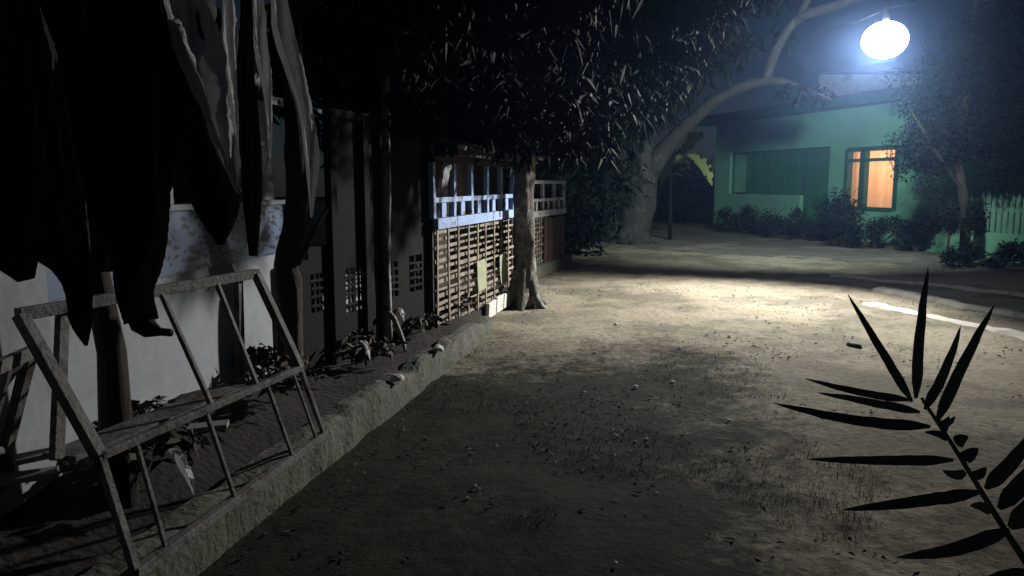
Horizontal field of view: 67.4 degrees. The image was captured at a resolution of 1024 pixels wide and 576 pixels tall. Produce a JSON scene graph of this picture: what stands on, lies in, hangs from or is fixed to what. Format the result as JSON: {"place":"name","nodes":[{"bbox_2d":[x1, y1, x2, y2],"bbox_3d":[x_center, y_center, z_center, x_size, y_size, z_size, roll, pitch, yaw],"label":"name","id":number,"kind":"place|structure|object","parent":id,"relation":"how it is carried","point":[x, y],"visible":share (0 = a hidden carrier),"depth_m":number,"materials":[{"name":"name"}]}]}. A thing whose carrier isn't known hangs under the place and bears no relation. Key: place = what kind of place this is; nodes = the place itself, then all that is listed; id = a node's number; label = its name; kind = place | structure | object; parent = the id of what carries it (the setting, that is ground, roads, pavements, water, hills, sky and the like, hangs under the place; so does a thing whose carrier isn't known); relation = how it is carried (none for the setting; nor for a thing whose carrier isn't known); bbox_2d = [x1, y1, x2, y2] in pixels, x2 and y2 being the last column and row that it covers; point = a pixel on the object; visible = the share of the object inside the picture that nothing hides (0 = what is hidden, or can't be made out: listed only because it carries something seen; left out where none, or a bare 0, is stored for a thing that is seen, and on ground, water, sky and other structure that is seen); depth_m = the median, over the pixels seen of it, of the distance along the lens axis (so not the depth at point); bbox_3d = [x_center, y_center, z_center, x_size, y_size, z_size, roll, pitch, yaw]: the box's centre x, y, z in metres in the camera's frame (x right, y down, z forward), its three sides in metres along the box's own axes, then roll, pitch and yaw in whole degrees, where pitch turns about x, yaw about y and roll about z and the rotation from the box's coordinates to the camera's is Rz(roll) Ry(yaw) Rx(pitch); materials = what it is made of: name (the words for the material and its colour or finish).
{"place":"outdoors","nodes":[
{"label":"outdoors","id":0,"kind":"place"},
{"bbox_2d":[190,197,1023,575],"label":"ground","id":1,"kind":"structure","parent":0,"point":[398,511],"depth_m":4.52,"materials":[{"name":"beige soil"}]},
{"bbox_2d":[0,60,360,517],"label":"terrace house","id":2,"kind":"structure","parent":1,"relation":"on","point":[158,365],"depth_m":4.17,"materials":[{"name":"white paint"}]},
{"bbox_2d":[0,250,537,575],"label":"planting bed","id":3,"kind":"object","parent":1,"relation":"on","point":[63,525],"visible":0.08,"depth_m":3.37,"materials":[{"name":"soil"}]},
{"bbox_2d":[0,0,319,508],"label":"banana plant","id":4,"kind":"object","parent":3,"relation":"on","point":[115,120],"visible":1,"depth_m":1.77,"materials":[{"name":"brown plant"}]},
{"bbox_2d":[167,448,193,494],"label":"dead leaf","id":5,"kind":"object","parent":3,"relation":"on","point":[182,464],"visible":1,"depth_m":3.03,"materials":[{"name":"plant"}]},
{"bbox_2d":[62,290,482,475],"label":"bed litter","id":6,"kind":"object","parent":3,"relation":"on","point":[262,357],"visible":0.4,"depth_m":4.57,"materials":[{"name":"brown plant"}]},
{"bbox_2d":[0,346,35,493],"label":"timber frame","id":7,"kind":"object","parent":6,"relation":"on","point":[20,364],"visible":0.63,"depth_m":2.61,"materials":[{"name":"wood"}]},
{"bbox_2d":[0,466,58,485],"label":"plank","id":8,"kind":"object","parent":6,"relation":"on","point":[24,476],"visible":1,"depth_m":2.75,"materials":[{"name":"wood"}]},
{"bbox_2d":[16,447,48,465],"bbox_3d":[-1.736,0.617,2.857,0.185,0.030,0.080,-5,9,-33],"label":"plank","id":9,"kind":"object","parent":8,"relation":"on","point":[29,457],"visible":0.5,"depth_m":2.81,"materials":[{"name":"wood"}]},
{"bbox_2d":[186,419,228,433],"bbox_3d":[-1.360,0.619,3.437,0.170,0.030,0.080,-2,8,-13],"label":"plank","id":10,"kind":"object","parent":6,"relation":"on","point":[217,425],"visible":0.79,"depth_m":3.41,"materials":[{"name":"wood"}]},
{"bbox_2d":[397,308,404,320],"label":"dead leaf","id":11,"kind":"object","parent":6,"relation":"on","point":[402,312],"visible":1,"depth_m":6.68,"materials":[{"name":"grey plant"}]},
{"bbox_2d":[360,340,369,358],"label":"dead leaf","id":12,"kind":"object","parent":3,"relation":"on","point":[366,346],"visible":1,"depth_m":5.25,"materials":[{"name":"grey plant"}]},
{"bbox_2d":[215,0,517,384],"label":"dark tree","id":13,"kind":"object","parent":3,"relation":"on","point":[290,254],"visible":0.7,"depth_m":5.25,"materials":[{"name":"green plant"}]},
{"bbox_2d":[218,0,596,351],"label":"slim tree","id":14,"kind":"object","parent":3,"relation":"on","point":[502,28],"visible":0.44,"depth_m":6.15,"materials":[{"name":"green plant"}]},
{"bbox_2d":[77,316,491,575],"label":"retaining kerb","id":15,"kind":"structure","parent":1,"relation":"on","point":[353,420],"depth_m":3.67,"materials":[{"name":"concrete"}]},
{"bbox_2d":[12,269,327,575],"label":"timber frame","id":16,"kind":"object","parent":15,"relation":"on","point":[100,448],"visible":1,"depth_m":2.73,"materials":[{"name":"brown wood"}]},
{"bbox_2d":[389,374,404,381],"bbox_3d":[-0.760,0.594,5.079,0.101,0.053,0.090,-5,9,-33],"label":"rubble","id":17,"kind":"object","parent":15,"relation":"on","point":[396,377],"visible":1,"depth_m":5.05,"materials":[{"name":"grey stone"}]},
{"bbox_2d":[433,345,443,351],"bbox_3d":[-0.576,0.470,5.991,0.083,0.051,0.108,-4,9,-26],"label":"rubble","id":18,"kind":"object","parent":15,"relation":"on","point":[440,348],"visible":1,"depth_m":5.96,"materials":[{"name":"grey stone"}]},
{"bbox_2d":[298,108,435,369],"bbox_3d":[-1.137,-0.372,6.284,0.075,2.050,1.981,3,8,23],"label":"dark screen","id":19,"kind":"object","parent":1,"relation":"on","point":[352,148],"visible":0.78,"depth_m":6.11,"materials":[{"name":"brown wood"}]},
{"bbox_2d":[409,131,542,328],"bbox_3d":[-0.668,-0.755,8.558,1.325,2.200,3.441,2,8,15],"label":"veranda front","id":20,"kind":"object","parent":1,"relation":"on","point":[443,221],"visible":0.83,"depth_m":8.08,"materials":[{"name":"blue paint"}]},
{"bbox_2d":[440,164,451,191],"bbox_3d":[-0.625,-1.028,7.215,0.046,0.260,0.261,2,8,15],"label":"hanging cloth","id":21,"kind":"object","parent":20,"relation":"hanging from","point":[446,169],"visible":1,"depth_m":7.20,"materials":[{"name":"white fabric"}]},
{"bbox_2d":[477,258,486,291],"bbox_3d":[-0.334,-0.143,8.485,0.017,0.351,0.365,2,8,16],"label":"placard","id":22,"kind":"object","parent":20,"relation":"attached to","point":[481,274],"visible":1,"depth_m":8.47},
{"bbox_2d":[499,252,507,283],"bbox_3d":[-0.101,-0.241,9.355,0.016,0.369,0.368,2,8,16],"label":"placard","id":23,"kind":"object","parent":20,"relation":"attached to","point":[503,269],"visible":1,"depth_m":9.35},
{"bbox_2d":[486,299,496,317],"bbox_3d":[-0.235,0.236,8.658,0.043,0.168,0.371,2,8,13],"label":"concrete slab","id":24,"kind":"object","parent":1,"relation":"on","point":[490,309],"depth_m":8.60,"materials":[{"name":"white concrete"}]},
{"bbox_2d":[494,294,503,312],"bbox_3d":[-0.155,0.183,9.009,0.043,0.179,0.340,2,8,14],"label":"concrete slab","id":25,"kind":"object","parent":1,"relation":"on","point":[499,303],"depth_m":8.97,"materials":[{"name":"white concrete"}]},
{"bbox_2d":[503,291,510,308],"bbox_3d":[-0.011,0.113,9.524,0.046,0.179,0.713,2,8,17],"label":"concrete slab","id":26,"kind":"object","parent":1,"relation":"on","point":[506,302],"depth_m":9.28,"materials":[{"name":"white concrete"}]},
{"bbox_2d":[452,141,571,278],"bbox_3d":[0.091,-1.490,13.236,1.325,2.400,2.728,2,8,17],"label":"veranda front","id":27,"kind":"object","parent":1,"relation":"on","point":[552,257],"visible":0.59,"depth_m":13.04,"materials":[{"name":"paint"}]},
{"bbox_2d":[304,0,794,310],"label":"mango tree","id":28,"kind":"object","parent":1,"relation":"on","point":[596,46],"visible":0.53,"depth_m":8.33,"materials":[{"name":"green plant"}]},
{"bbox_2d":[449,177,714,218],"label":"boundary wall","id":29,"kind":"structure","parent":1,"relation":"on","point":[706,201],"depth_m":32.70,"materials":[{"name":"brown concrete"}]},
{"bbox_2d":[504,148,714,256],"bbox_3d":[3.252,-2.442,23.617,5.107,4.335,19.170,3,8,23],"label":"foliage","id":30,"kind":"object","parent":1,"relation":"on","point":[583,218],"visible":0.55,"depth_m":17.22,"materials":[{"name":"green plant"}]},
{"bbox_2d":[225,257,1023,575],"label":"leaf litter","id":31,"kind":"object","parent":1,"relation":"on","point":[627,427],"visible":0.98,"depth_m":4.74,"materials":[{"name":"brown plant"}]},
{"bbox_2d":[711,203,782,231],"bbox_3d":[7.307,-2.117,23.885,2.105,1.038,1.409,0,8,0],"label":"shrub","id":32,"kind":"object","parent":1,"relation":"on","point":[724,217],"visible":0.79,"depth_m":23.97,"materials":[{"name":"green plant"}]},
{"bbox_2d":[743,205,810,236],"bbox_3d":[7.586,-1.907,22.394,1.962,1.046,1.624,-4,9,-26],"label":"shrub","id":33,"kind":"object","parent":1,"relation":"on","point":[761,222],"visible":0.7,"depth_m":22.36,"materials":[{"name":"green plant"}]},
{"bbox_2d":[764,216,830,241],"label":"shrub","id":34,"kind":"object","parent":1,"relation":"on","point":[809,229],"visible":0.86,"depth_m":20.36,"materials":[{"name":"green plant"}]},
{"bbox_2d":[808,187,868,244],"bbox_3d":[8.172,-1.661,19.166,1.323,1.711,1.274,-7,10,-40],"label":"shrub","id":35,"kind":"object","parent":1,"relation":"on","point":[838,205],"visible":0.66,"depth_m":19.09,"materials":[{"name":"green plant"}]},
{"bbox_2d":[846,341,861,346],"bbox_3d":[3.233,0.530,7.237,0.095,0.042,0.190,-4,9,-30],"label":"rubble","id":36,"kind":"object","parent":1,"relation":"on","point":[853,344],"visible":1,"depth_m":7.21,"materials":[{"name":"grey stone"}]},
{"bbox_2d":[696,69,1023,244],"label":"green house","id":37,"kind":"structure","parent":1,"relation":"on","point":[778,158],"depth_m":21.69,"materials":[{"name":"paint"}]},
{"bbox_2d":[731,152,749,193],"bbox_3d":[7.665,-3.839,25.692,0.100,1.372,0.876,-2,8,-18],"label":"window","id":38,"kind":"structure","parent":37,"relation":"in","point":[741,160],"depth_m":25.73,"materials":[{"name":"green glass"}]},
{"bbox_2d":[802,147,829,234],"bbox_3d":[8.826,-2.769,22.156,0.138,2.543,1.131,-2,8,-18],"label":"door","id":39,"kind":"structure","parent":37,"relation":"in","point":[817,160],"depth_m":22.25,"materials":[{"name":"green paint"}]},
{"bbox_2d":[842,145,899,211],"bbox_3d":[9.401,-2.857,20.072,0.190,1.660,1.852,-2,8,-18],"label":"window","id":40,"kind":"structure","parent":37,"relation":"in","point":[865,159],"depth_m":20.28,"materials":[{"name":"green wood"}]},
{"bbox_2d":[823,210,901,247],"bbox_3d":[8.234,-1.323,17.971,1.914,1.028,1.368,0,8,0],"label":"shrub","id":41,"kind":"object","parent":1,"relation":"on","point":[873,227],"visible":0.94,"depth_m":17.74,"materials":[{"name":"green plant"}]},
{"bbox_2d":[813,56,958,97],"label":"white building","id":42,"kind":"structure","parent":1,"relation":"on","point":[852,80],"depth_m":23.16,"materials":[{"name":"white paint"}]},
{"bbox_2d":[773,268,1023,575],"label":"palm sapling","id":43,"kind":"object","parent":1,"relation":"on","point":[1012,491],"visible":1,"depth_m":1.72,"materials":[{"name":"green plant"}]},
{"bbox_2d":[888,212,942,251],"bbox_3d":[8.953,-1.219,16.949,1.340,0.959,0.993,0,8,0],"label":"shrub","id":44,"kind":"object","parent":1,"relation":"on","point":[917,231],"visible":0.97,"depth_m":16.90,"materials":[{"name":"green plant"}]},
{"bbox_2d":[936,238,1023,268],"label":"shrub","id":45,"kind":"object","parent":1,"relation":"on","point":[1009,251],"visible":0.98,"depth_m":13.72,"materials":[{"name":"green plant"}]},
{"bbox_2d":[215,0,1023,196],"label":"sky","id":46,"kind":"structure","parent":0,"point":[868,41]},
{"bbox_2d":[537,225,1023,271],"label":"road","id":47,"kind":"structure","parent":0,"point":[712,242],"depth_m":17.74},
{"bbox_2d":[504,0,860,244],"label":"tree","id":48,"kind":"object","parent":47,"relation":"on","point":[637,222],"visible":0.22,"depth_m":17.12,"materials":[{"name":"grey plant"}]},
{"bbox_2d":[800,0,926,26],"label":"power cable","id":49,"kind":"object","parent":48,"relation":"attached to","point":[866,17],"visible":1,"depth_m":11.50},
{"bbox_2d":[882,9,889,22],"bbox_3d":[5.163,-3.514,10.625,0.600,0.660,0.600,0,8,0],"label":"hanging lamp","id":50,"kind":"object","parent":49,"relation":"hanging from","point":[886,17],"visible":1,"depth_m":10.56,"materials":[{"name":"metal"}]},
{"bbox_2d":[660,131,713,239],"bbox_3d":[4.549,-2.686,20.211,1.358,2.901,1.624,0,8,0],"label":"banana plant","id":51,"kind":"object","parent":47,"relation":"on","point":[689,145],"visible":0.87,"depth_m":20.25,"materials":[{"name":"green plant"}]},
{"bbox_2d":[937,199,962,264],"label":"topiary","id":52,"kind":"object","parent":47,"relation":"on","point":[950,217],"visible":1,"depth_m":14.11,"materials":[{"name":"green plant"}]},
{"bbox_2d":[879,0,1023,260],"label":"dark yard tree","id":53,"kind":"object","parent":47,"relation":"on","point":[991,57],"visible":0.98,"depth_m":13.98,"materials":[{"name":"green plant"}]},
{"bbox_2d":[916,191,1023,263],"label":"picket fence","id":54,"kind":"object","parent":47,"relation":"on","point":[990,240],"visible":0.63,"depth_m":15.30,"materials":[{"name":"paint"}]},
{"bbox_2d":[960,195,990,266],"bbox_3d":[8.310,-1.010,13.789,0.503,1.302,0.499,0,8,0],"label":"topiary","id":55,"kind":"object","parent":47,"relation":"on","point":[977,221],"visible":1,"depth_m":13.72,"materials":[{"name":"green plant"}]},
{"bbox_2d":[830,274,1023,296],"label":"path","id":56,"kind":"structure","parent":0,"point":[973,289],"depth_m":11.18,"materials":[{"name":"concrete"}]},
{"bbox_2d":[862,302,1023,340],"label":"path","id":57,"kind":"structure","parent":0,"point":[1013,333],"depth_m":8.40,"materials":[{"name":"concrete"}]},
{"bbox_2d":[872,286,1023,318],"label":"path","id":58,"kind":"structure","parent":0,"point":[951,302],"depth_m":9.69,"materials":[{"name":"concrete"}]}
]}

